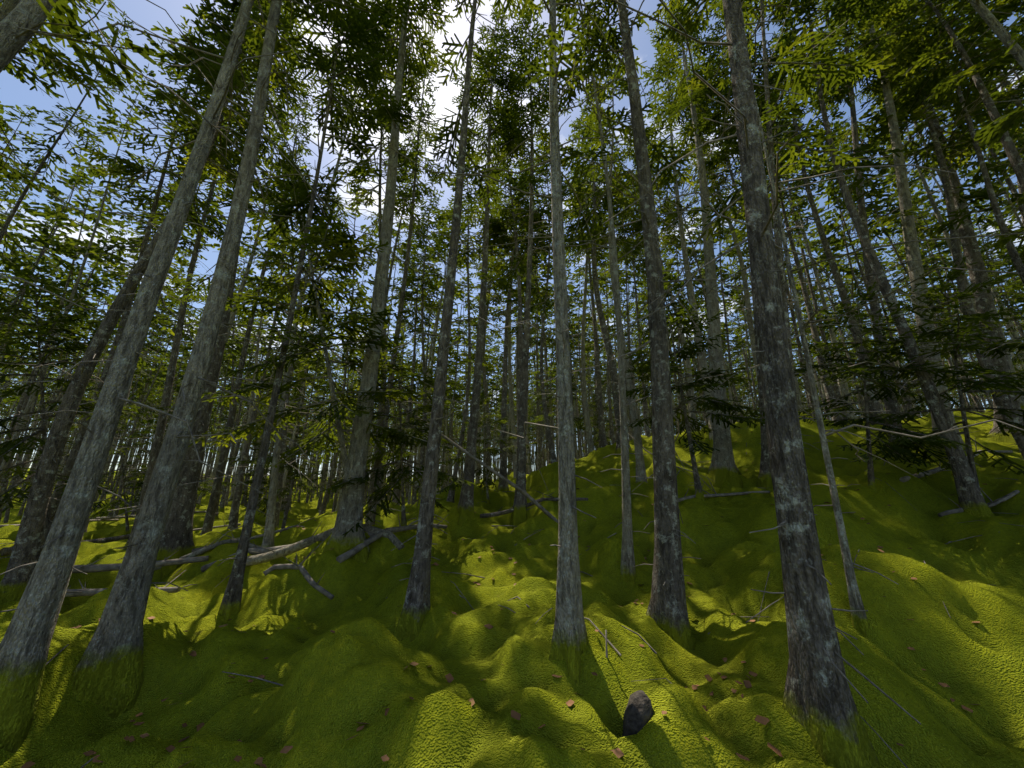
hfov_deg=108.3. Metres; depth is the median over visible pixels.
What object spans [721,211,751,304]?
spruce
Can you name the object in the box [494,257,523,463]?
spruce
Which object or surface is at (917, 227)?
spruce
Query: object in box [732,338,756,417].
spruce
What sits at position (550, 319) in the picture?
spruce
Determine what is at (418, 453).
spruce
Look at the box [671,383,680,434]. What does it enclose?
spruce
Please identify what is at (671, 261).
spruce
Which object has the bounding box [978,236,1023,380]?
spruce
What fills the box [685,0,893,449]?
spruce
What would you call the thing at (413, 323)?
spruce
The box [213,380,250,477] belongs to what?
spruce
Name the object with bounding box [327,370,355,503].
spruce
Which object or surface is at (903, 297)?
spruce
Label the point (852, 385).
spruce
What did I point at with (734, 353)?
spruce
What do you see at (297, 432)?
spruce
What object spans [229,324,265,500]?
spruce
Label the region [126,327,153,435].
spruce
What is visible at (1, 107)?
spruce
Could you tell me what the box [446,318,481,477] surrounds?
spruce
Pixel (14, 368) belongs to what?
spruce
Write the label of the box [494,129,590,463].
spruce
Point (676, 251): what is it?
spruce
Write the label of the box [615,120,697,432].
spruce
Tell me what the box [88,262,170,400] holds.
spruce
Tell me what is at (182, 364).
spruce
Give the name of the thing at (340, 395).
spruce
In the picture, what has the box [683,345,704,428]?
spruce
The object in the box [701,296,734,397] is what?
spruce
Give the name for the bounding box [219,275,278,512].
spruce
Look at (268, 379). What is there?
spruce
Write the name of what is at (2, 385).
spruce
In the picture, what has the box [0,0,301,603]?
tree
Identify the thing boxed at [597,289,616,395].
spruce
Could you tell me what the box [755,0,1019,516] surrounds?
tree
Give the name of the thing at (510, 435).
spruce
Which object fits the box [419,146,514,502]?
spruce
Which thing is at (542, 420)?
spruce
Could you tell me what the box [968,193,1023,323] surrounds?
spruce
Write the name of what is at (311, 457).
spruce
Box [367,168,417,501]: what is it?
spruce
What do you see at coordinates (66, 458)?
spruce
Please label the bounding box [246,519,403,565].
fallen log
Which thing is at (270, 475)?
spruce
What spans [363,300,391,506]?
spruce
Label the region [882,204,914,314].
spruce
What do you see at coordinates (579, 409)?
spruce
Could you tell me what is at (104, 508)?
young spruce
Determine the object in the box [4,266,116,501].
spruce
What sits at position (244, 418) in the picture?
spruce
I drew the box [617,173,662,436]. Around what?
spruce
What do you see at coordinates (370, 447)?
spruce
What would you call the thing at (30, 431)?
spruce
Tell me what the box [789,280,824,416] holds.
spruce
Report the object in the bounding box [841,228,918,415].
spruce
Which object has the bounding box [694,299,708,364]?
spruce
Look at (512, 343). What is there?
spruce
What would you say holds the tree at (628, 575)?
on the ground
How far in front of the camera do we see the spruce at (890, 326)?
37.91 m
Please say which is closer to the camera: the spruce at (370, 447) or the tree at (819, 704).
the tree at (819, 704)
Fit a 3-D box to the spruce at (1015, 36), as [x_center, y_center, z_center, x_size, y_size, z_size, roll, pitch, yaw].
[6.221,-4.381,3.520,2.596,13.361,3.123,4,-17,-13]
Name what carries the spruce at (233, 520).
on the ground
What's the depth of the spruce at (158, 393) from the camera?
23.14 m
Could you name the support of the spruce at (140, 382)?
on the ground
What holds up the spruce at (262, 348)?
on the ground
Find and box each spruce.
[0,0,90,192]
[0,0,123,186]
[0,0,208,310]
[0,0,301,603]
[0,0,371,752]
[0,11,135,400]
[0,63,155,482]
[0,101,17,227]
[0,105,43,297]
[0,109,16,155]
[0,140,101,372]
[0,149,121,521]
[0,154,40,293]
[0,163,97,385]
[0,170,22,243]
[0,170,34,261]
[0,197,131,465]
[0,202,61,381]
[0,208,54,344]
[0,217,67,313]
[0,238,50,360]
[0,246,58,356]
[0,256,174,543]
[0,266,74,437]
[0,272,58,412]
[0,273,47,411]
[0,274,74,442]
[0,301,62,425]
[0,321,21,386]
[0,346,36,431]
[0,351,31,417]
[0,409,14,440]
[1,322,30,382]
[1,359,37,419]
[3,221,128,509]
[3,255,90,522]
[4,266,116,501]
[7,94,236,479]
[7,303,80,489]
[7,337,60,488]
[8,266,130,494]
[9,418,78,494]
[10,204,137,518]
[10,273,96,439]
[11,344,79,483]
[13,359,60,473]
[14,287,72,455]
[16,322,92,498]
[17,345,65,486]
[19,370,65,486]
[19,393,60,481]
[26,5,228,553]
[26,311,99,500]
[29,398,61,484]
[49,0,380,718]
[51,338,111,493]
[52,412,155,534]
[56,329,116,483]
[68,348,110,456]
[70,339,109,440]
[71,110,235,373]
[75,328,115,417]
[85,181,198,531]
[88,209,171,408]
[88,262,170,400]
[89,338,134,399]
[92,305,166,512]
[93,167,176,381]
[96,260,188,509]
[99,355,150,500]
[103,345,159,498]
[106,235,202,516]
[107,397,156,506]
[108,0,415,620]
[108,291,174,505]
[108,309,162,485]
[108,377,150,493]
[110,330,162,491]
[111,313,164,461]
[112,23,260,549]
[113,251,199,515]
[114,273,180,480]
[118,438,152,501]
[122,336,171,493]
[125,401,155,475]
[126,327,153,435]
[126,346,176,494]
[126,388,161,491]
[129,355,159,475]
[130,297,199,514]
[131,343,166,492]
[133,320,194,511]
[135,325,177,493]
[142,319,196,454]
[144,363,164,441]
[153,0,328,581]
[163,277,203,399]
[164,383,243,504]
[168,281,210,413]
[174,329,195,395]
[179,301,252,399]
[183,224,259,400]
[188,143,458,554]
[193,247,255,514]
[196,244,259,508]
[197,287,248,502]
[199,366,236,491]
[200,83,320,534]
[201,314,236,471]
[201,381,228,486]
[202,326,241,496]
[203,111,306,353]
[203,396,220,459]
[208,193,356,533]
[208,359,246,492]
[210,310,238,430]
[212,269,264,518]
[212,394,235,472]
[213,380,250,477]
[214,376,305,500]
[218,319,248,449]
[219,230,251,376]
[219,274,294,505]
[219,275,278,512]
[219,305,273,506]
[220,359,249,494]
[221,342,250,487]
[221,354,260,469]
[224,318,279,506]
[225,179,314,528]
[228,235,303,519]
[228,344,264,496]
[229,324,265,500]
[231,307,347,532]
[240,373,279,505]
[241,0,405,547]
[241,445,298,518]
[242,356,270,491]
[243,294,300,485]
[244,274,317,508]
[246,308,295,507]
[250,438,271,500]
[256,307,306,507]
[260,381,320,516]
[262,272,338,511]
[266,415,302,479]
[274,302,333,516]
[287,0,459,563]
[288,332,308,433]
[289,328,309,509]
[290,331,321,487]
[293,341,331,498]
[294,357,332,502]
[296,389,316,490]
[298,420,344,509]
[301,382,324,489]
[302,372,322,485]
[304,396,327,491]
[305,157,378,515]
[306,336,333,502]
[306,347,336,498]
[310,304,342,501]
[310,359,322,494]
[312,347,338,497]
[313,297,356,512]
[315,332,476,536]
[316,370,342,496]
[319,349,346,484]
[319,364,340,492]
[325,1,422,525]
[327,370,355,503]
[328,354,354,502]
[330,370,357,498]
[331,220,378,511]
[332,296,370,510]
[335,303,363,508]
[336,129,437,454]
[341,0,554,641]
[343,287,394,426]
[344,34,448,512]
[346,300,392,428]
[347,355,374,440]
[354,368,380,495]
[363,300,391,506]
[366,379,380,499]
[366,401,408,500]
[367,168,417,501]
[367,372,380,492]
[375,310,409,491]
[376,232,440,504]
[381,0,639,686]
[387,326,408,499]
[388,328,409,500]
[390,176,449,505]
[390,230,424,504]
[390,315,421,468]
[391,219,421,501]
[397,347,430,502]
[398,343,485,488]
[399,212,465,499]
[400,359,418,496]
[401,217,473,456]
[402,271,438,503]
[402,326,426,498]
[409,260,443,449]
[412,342,436,411]
[415,303,448,483]
[419,4,541,525]
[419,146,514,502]
[428,302,467,493]
[432,323,459,493]
[435,296,460,480]
[437,392,537,503]
[439,277,477,484]
[439,411,450,489]
[444,342,464,486]
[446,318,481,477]
[447,350,463,475]
[448,403,459,457]
[451,365,463,464]
[453,347,464,450]
[454,235,476,427]
[454,402,461,440]
[456,194,515,483]
[458,351,473,477]
[460,235,506,477]
[460,309,486,415]
[462,328,490,482]
[464,101,553,479]
[465,305,488,482]
[467,326,500,475]
[471,192,554,477]
[471,315,490,448]
[476,157,552,492]
[477,386,490,482]
[480,334,507,427]
[480,421,496,476]
[481,317,502,447]
[482,386,500,479]
[488,329,507,478]
[488,375,498,436]
[490,340,510,474]
[491,0,585,528]
[492,320,503,481]
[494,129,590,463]
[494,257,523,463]
[496,202,547,403]
[496,351,515,474]
[497,385,509,472]
[497,407,534,472]
[498,346,516,462]
[498,374,516,425]
[500,351,514,473]
[501,334,515,474]
[511,311,536,434]
[512,250,539,473]
[515,299,544,473]
[517,222,554,463]
[517,247,547,462]
[518,203,552,469]
[522,275,545,463]
[526,413,537,473]
[528,322,544,466]
[528,338,598,442]
[528,367,535,459]
[528,369,542,434]
[528,385,537,453]
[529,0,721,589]
[529,271,553,464]
[529,309,549,463]
[529,357,549,463]
[531,286,555,422]
[531,330,543,469]
[531,348,543,428]
[532,398,536,470]
[533,351,541,467]
[535,348,554,465]
[536,255,577,461]
[536,425,554,465]
[539,286,555,439]
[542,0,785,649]
[544,314,555,403]
[544,353,556,453]
[547,276,590,457]
[551,257,586,457]
[551,335,556,457]
[553,251,599,456]
[562,90,638,456]
[562,113,619,452]
[563,25,664,482]
[564,165,640,447]
[568,273,616,440]
[569,295,580,458]
[570,297,593,459]
[570,313,586,452]
[573,369,583,456]
[574,381,590,442]
[578,311,602,444]
[578,324,592,406]
[578,391,615,452]
[579,362,591,456]
[580,253,629,443]
[586,303,602,447]
[587,362,603,449]
[588,319,614,439]
[588,354,608,441]
[590,327,617,443]
[591,214,636,439]
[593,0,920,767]
[594,326,612,414]
[594,332,617,408]
[597,235,641,429]
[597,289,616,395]
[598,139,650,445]
[598,262,626,367]
[600,344,617,417]
[600,358,611,431]
[611,138,655,407]
[612,227,646,400]
[612,266,765,500]
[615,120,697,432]
[615,322,629,440]
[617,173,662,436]
[617,300,643,434]
[620,35,730,447]
[620,287,636,399]
[622,297,640,432]
[625,257,650,379]
[625,318,642,434]
[626,190,666,271]
[626,314,649,404]
[627,162,691,429]
[630,334,641,418]
[631,281,651,432]
[631,321,651,413]
[632,267,649,347]
[633,278,649,339]
[637,214,677,430]
[645,0,755,488]
[648,297,683,415]
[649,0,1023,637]
[659,240,705,423]
[660,141,755,390]
[660,143,696,407]
[661,193,707,423]
[662,257,700,413]
[665,264,693,415]
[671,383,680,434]
[673,64,796,376]
[673,271,703,392]
[676,301,706,425]
[680,38,815,411]
[680,197,737,423]
[681,0,808,488]
[681,206,741,422]
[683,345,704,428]
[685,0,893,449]
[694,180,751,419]
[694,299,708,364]
[695,248,738,422]
[700,303,728,394]
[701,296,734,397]
[701,299,740,412]
[710,160,747,324]
[719,257,756,415]
[721,192,759,413]
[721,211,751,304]
[724,302,757,406]
[724,371,751,419]
[725,308,749,416]
[726,255,757,387]
[729,162,802,412]
[729,294,753,395]
[731,318,752,384]
[731,350,749,416]
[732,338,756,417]
[734,268,753,336]
[735,345,748,413]
[737,332,756,409]
[738,116,861,422]
[739,152,814,416]
[741,273,797,342]
[752,66,848,423]
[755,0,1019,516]
[755,19,885,424]
[760,118,857,421]
[770,197,811,415]
[778,107,845,411]
[784,259,829,419]
[786,0,984,464]
[787,203,832,360]
[787,240,824,399]
[788,191,864,416]
[788,305,813,384]
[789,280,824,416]
[791,298,830,420]
[792,202,864,405]
[792,282,988,490]
[793,327,812,412]
[793,359,805,408]
[797,239,836,369]
[797,279,833,388]
[801,261,834,366]
[803,300,842,353]
[804,0,1023,444]
[806,291,841,363]
[807,128,920,418]
[808,323,830,418]
[810,256,1023,488]
[811,152,917,417]
[813,0,978,463]
[813,120,920,397]
[817,261,879,376]
[825,290,869,415]
[828,103,985,412]
[828,121,915,404]
[828,289,862,410]
[828,291,858,372]
[829,344,869,417]
[830,245,869,355]
[836,258,884,407]
[839,210,902,414]
[840,341,863,416]
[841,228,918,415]
[841,302,913,408]
[843,0,1023,444]
[847,203,927,414]
[847,292,884,413]
[848,267,889,378]
[851,0,1023,458]
[851,33,1023,411]
[860,0,1023,283]
[865,0,1023,251]
[865,93,976,313]
[875,163,968,410]
[875,168,978,411]
[875,222,927,303]
[876,107,1023,358]
[879,256,916,331]
[880,274,919,416]
[880,355,929,414]
[881,295,903,364]
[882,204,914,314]
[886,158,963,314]
[888,166,1000,326]
[890,222,976,411]
[893,227,957,399]
[897,233,958,394]
[899,193,964,369]
[901,284,942,338]
[909,169,1010,356]
[909,277,1012,410]
[920,246,953,367]
[921,65,1023,251]
[926,257,986,409]
[927,257,980,403]
[930,245,993,407]
[932,265,989,405]
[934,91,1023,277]
[936,0,1023,215]
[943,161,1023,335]
[943,262,1011,357]
[944,313,982,406]
[947,0,1023,321]
[953,0,1023,185]
[962,184,1023,320]
[965,244,1023,380]
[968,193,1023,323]
[971,96,1023,302]
[974,120,1023,296]
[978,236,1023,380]
[981,253,1023,368]
[983,200,1023,288]
[984,157,1023,250]
[986,213,1023,307]
[1001,322,1023,374]
[1002,266,1023,321]
[1004,1,1023,54]
[1005,0,1023,40]
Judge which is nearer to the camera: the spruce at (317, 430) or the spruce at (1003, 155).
the spruce at (1003, 155)
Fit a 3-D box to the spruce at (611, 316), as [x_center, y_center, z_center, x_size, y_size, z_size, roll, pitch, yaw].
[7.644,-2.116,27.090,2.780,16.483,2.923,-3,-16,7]
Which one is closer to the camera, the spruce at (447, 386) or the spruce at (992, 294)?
the spruce at (992, 294)
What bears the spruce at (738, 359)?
on the ground
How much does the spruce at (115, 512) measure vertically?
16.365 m
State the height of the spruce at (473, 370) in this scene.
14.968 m
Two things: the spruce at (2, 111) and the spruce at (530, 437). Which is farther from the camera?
the spruce at (530, 437)
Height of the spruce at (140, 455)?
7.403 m
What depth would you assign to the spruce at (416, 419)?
27.61 m
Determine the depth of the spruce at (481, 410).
40.02 m
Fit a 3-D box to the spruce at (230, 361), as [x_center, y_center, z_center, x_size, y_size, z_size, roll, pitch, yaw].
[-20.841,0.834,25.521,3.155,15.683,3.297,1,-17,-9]
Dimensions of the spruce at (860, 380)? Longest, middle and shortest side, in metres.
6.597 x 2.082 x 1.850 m
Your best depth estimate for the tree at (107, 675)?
3.19 m
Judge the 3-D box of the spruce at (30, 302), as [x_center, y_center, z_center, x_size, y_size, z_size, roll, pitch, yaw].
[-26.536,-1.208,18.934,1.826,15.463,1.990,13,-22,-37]
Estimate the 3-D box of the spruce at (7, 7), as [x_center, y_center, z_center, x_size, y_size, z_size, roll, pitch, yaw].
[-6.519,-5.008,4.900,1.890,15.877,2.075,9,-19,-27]
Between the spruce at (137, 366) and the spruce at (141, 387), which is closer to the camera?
the spruce at (137, 366)
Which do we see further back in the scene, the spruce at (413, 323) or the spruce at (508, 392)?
the spruce at (508, 392)
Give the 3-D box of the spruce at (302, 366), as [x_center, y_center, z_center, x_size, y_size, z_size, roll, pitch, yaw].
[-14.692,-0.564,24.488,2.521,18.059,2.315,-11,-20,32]
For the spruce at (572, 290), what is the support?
on the ground
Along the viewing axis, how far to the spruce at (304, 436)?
25.45 m
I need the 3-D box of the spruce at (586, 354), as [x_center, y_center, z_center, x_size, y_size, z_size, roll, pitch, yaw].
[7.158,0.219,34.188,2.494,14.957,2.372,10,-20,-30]
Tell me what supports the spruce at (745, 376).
on the ground
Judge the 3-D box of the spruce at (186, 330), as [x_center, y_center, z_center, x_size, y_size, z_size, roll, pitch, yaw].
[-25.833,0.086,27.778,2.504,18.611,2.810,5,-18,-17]
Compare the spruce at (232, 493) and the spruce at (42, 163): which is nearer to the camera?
the spruce at (42, 163)
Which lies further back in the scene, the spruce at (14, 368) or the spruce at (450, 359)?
the spruce at (450, 359)
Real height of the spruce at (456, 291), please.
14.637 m
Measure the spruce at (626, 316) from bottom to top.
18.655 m
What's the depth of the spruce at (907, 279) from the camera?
22.32 m
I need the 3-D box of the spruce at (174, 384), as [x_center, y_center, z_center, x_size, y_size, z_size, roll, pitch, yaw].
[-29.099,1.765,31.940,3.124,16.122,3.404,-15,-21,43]
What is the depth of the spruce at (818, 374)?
36.58 m
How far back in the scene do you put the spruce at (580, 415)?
45.68 m
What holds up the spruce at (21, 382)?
on the ground
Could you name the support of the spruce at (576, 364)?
on the ground
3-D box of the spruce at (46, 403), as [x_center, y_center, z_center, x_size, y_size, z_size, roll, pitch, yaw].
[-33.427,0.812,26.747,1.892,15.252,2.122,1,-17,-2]
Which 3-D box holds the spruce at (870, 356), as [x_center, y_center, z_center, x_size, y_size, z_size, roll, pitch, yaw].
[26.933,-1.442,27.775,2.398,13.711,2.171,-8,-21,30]
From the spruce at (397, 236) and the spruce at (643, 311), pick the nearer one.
the spruce at (397, 236)
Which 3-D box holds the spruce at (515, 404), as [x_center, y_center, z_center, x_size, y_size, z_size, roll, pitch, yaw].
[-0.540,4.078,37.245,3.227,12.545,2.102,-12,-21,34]
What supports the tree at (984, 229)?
on the ground
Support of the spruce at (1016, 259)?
on the ground
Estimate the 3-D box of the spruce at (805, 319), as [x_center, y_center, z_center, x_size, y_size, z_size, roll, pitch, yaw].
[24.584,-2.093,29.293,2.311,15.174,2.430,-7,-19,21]
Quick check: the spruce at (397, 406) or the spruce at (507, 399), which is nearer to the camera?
the spruce at (397, 406)
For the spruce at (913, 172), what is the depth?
24.12 m
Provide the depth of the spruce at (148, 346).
20.54 m
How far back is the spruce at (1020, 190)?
14.42 m
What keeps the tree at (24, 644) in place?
on the ground
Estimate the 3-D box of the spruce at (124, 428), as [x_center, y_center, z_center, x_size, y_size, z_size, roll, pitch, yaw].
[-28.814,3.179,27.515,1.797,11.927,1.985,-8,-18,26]
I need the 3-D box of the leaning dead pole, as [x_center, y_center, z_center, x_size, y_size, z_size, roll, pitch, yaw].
[-2.667,-0.075,7.339,7.631,5.918,0.777,-2,-17,7]
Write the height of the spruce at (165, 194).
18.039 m
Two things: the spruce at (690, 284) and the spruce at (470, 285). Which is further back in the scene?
the spruce at (470, 285)
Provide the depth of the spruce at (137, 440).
43.71 m
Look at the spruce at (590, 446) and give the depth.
15.27 m
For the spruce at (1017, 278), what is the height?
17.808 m
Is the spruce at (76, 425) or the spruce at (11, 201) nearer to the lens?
the spruce at (11, 201)
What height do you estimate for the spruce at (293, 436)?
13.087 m
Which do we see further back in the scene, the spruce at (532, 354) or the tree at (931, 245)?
the spruce at (532, 354)
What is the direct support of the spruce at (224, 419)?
on the ground
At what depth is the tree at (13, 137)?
10.07 m
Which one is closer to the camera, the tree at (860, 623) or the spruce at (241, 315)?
the tree at (860, 623)
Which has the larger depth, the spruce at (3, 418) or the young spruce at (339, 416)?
the spruce at (3, 418)
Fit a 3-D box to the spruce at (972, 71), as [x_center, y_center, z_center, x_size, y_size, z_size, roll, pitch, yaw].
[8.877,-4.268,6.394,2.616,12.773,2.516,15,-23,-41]
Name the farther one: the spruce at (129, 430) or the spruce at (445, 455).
the spruce at (129, 430)
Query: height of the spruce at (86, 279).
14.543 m
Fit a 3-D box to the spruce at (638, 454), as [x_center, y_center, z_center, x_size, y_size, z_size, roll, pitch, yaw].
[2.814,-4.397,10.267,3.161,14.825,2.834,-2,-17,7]
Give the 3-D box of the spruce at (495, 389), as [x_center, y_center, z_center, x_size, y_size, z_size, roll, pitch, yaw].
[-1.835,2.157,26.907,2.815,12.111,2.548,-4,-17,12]
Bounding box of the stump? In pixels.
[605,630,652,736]
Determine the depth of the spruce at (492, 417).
41.15 m
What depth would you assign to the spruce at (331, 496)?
39.01 m
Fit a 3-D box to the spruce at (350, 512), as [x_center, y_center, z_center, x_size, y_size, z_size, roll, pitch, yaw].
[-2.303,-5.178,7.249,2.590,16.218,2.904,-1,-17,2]
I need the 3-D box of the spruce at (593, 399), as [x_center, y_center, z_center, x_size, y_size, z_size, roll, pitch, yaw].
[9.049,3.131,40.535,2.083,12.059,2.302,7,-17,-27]
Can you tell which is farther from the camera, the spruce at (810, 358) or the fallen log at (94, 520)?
the spruce at (810, 358)
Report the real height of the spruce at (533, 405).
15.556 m
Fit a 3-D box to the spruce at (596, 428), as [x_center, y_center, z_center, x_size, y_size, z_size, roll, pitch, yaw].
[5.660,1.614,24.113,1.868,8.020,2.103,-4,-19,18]
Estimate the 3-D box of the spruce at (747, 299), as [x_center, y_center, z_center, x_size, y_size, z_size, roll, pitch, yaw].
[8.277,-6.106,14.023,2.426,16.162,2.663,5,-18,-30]
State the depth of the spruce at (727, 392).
22.77 m
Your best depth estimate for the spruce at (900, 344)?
29.66 m
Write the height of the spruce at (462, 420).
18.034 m
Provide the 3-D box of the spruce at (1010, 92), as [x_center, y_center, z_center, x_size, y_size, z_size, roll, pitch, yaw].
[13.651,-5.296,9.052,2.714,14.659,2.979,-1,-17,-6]
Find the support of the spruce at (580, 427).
on the ground
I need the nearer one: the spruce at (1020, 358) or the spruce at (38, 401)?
the spruce at (1020, 358)
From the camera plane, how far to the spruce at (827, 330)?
31.27 m
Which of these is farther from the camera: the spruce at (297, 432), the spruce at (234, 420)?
the spruce at (234, 420)
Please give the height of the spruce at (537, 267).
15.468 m
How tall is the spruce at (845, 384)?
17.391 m
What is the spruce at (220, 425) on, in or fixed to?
on the ground
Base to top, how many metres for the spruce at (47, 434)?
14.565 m
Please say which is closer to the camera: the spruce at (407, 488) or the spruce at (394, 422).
the spruce at (394, 422)
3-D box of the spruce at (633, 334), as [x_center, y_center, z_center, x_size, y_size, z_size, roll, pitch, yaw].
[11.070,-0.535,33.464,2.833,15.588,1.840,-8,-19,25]
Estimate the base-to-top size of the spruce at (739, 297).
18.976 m
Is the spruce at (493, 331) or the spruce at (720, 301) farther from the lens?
the spruce at (720, 301)
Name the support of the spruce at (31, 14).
on the ground
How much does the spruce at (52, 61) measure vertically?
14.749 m
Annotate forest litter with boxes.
[20,416,1023,767]
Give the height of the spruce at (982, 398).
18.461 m
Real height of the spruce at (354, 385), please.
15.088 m
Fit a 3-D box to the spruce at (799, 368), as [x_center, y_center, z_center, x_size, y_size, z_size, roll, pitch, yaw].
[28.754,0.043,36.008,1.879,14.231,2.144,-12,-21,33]
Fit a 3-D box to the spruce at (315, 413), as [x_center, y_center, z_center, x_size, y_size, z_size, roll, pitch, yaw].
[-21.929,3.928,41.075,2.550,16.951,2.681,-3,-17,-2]
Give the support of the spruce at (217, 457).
on the ground
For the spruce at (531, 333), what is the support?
on the ground
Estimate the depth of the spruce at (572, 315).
23.91 m
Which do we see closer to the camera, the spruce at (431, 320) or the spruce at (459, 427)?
the spruce at (431, 320)
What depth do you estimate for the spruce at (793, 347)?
33.32 m
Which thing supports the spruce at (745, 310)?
on the ground
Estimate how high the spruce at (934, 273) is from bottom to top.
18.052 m
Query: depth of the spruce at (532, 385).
48.29 m
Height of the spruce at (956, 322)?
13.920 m
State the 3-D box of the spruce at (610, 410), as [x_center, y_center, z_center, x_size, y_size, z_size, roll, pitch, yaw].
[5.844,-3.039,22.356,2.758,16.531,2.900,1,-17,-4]
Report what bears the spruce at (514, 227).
on the ground
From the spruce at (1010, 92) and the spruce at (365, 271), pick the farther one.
the spruce at (365, 271)
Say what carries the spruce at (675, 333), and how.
on the ground
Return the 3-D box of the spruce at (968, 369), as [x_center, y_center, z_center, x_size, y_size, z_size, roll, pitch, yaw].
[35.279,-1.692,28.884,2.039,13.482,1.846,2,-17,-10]
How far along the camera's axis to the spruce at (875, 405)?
11.75 m
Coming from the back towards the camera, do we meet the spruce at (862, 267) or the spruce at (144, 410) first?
the spruce at (144, 410)
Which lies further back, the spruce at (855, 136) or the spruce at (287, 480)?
the spruce at (287, 480)
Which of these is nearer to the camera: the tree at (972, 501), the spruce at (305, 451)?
the tree at (972, 501)
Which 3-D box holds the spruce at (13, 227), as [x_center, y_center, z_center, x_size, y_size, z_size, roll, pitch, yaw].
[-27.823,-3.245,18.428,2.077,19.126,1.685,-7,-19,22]
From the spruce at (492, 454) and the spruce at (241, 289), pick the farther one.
the spruce at (492, 454)
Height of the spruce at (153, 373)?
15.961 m
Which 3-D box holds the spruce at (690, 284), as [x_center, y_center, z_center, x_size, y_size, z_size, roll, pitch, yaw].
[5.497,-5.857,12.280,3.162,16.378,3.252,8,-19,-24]
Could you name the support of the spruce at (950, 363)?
on the ground
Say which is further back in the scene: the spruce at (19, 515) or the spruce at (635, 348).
the spruce at (635, 348)
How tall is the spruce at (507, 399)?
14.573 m
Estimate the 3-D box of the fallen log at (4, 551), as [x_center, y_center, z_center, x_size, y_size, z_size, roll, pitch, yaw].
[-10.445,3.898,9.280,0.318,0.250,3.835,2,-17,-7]
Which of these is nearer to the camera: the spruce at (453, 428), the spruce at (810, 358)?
the spruce at (810, 358)
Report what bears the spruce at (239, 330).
on the ground
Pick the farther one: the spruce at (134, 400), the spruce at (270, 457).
the spruce at (134, 400)
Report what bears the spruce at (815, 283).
on the ground
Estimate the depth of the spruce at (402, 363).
22.58 m
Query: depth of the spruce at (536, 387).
20.11 m
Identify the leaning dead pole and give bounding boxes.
[237,268,557,522]
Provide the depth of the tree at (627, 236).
15.31 m
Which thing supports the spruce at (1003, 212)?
on the ground
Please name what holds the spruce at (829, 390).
on the ground
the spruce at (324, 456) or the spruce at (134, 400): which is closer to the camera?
the spruce at (134, 400)
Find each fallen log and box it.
[0,519,118,526]
[0,534,129,555]
[65,570,185,596]
[72,550,208,572]
[91,511,205,519]
[129,516,240,536]
[154,532,260,569]
[192,522,304,551]
[201,523,374,571]
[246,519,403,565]
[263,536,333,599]
[336,514,448,562]
[480,490,587,517]
[678,475,769,501]
[899,438,1012,481]
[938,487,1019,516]
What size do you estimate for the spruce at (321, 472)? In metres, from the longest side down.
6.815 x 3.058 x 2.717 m
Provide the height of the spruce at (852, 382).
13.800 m
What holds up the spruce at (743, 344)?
on the ground
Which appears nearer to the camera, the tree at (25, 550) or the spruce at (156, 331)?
the tree at (25, 550)
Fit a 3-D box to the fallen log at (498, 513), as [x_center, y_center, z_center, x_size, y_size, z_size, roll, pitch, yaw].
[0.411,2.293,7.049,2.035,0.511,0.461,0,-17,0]
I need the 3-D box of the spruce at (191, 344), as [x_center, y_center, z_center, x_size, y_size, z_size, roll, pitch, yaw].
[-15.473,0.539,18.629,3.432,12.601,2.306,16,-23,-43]
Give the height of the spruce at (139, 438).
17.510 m
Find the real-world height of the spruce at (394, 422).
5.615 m
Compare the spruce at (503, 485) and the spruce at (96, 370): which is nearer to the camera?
the spruce at (503, 485)
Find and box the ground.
[0,408,1023,767]
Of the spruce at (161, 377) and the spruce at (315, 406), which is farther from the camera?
the spruce at (315, 406)
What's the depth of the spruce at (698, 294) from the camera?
21.05 m
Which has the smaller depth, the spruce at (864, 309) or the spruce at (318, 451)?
the spruce at (864, 309)
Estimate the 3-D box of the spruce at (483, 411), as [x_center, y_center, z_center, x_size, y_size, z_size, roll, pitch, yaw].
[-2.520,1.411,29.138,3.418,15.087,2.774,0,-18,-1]
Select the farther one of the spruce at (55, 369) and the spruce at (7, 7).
the spruce at (55, 369)
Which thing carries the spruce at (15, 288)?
on the ground
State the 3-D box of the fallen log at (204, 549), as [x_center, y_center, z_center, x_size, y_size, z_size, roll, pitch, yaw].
[-5.393,3.001,6.614,1.820,0.655,0.302,4,-17,-13]
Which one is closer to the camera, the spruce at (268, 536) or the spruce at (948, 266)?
the spruce at (268, 536)
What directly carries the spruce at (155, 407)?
on the ground
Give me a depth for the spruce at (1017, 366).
25.36 m
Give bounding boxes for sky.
[0,0,1023,478]
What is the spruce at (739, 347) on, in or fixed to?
on the ground
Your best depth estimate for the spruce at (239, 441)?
27.02 m
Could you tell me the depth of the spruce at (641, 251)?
25.35 m
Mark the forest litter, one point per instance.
(618, 752)
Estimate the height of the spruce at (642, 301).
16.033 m
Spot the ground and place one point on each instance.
(332, 690)
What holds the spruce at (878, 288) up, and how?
on the ground
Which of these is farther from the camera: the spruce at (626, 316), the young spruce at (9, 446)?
the spruce at (626, 316)
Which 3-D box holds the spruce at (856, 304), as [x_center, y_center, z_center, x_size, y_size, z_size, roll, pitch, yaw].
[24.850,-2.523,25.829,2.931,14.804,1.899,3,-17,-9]
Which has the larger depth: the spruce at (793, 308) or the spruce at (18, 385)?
the spruce at (18, 385)
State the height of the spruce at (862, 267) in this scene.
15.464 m
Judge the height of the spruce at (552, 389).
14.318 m
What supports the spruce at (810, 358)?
on the ground
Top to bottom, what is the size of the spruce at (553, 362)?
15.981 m
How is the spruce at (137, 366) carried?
on the ground
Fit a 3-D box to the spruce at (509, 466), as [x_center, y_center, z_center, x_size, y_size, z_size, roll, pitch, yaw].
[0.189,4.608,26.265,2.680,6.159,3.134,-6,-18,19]

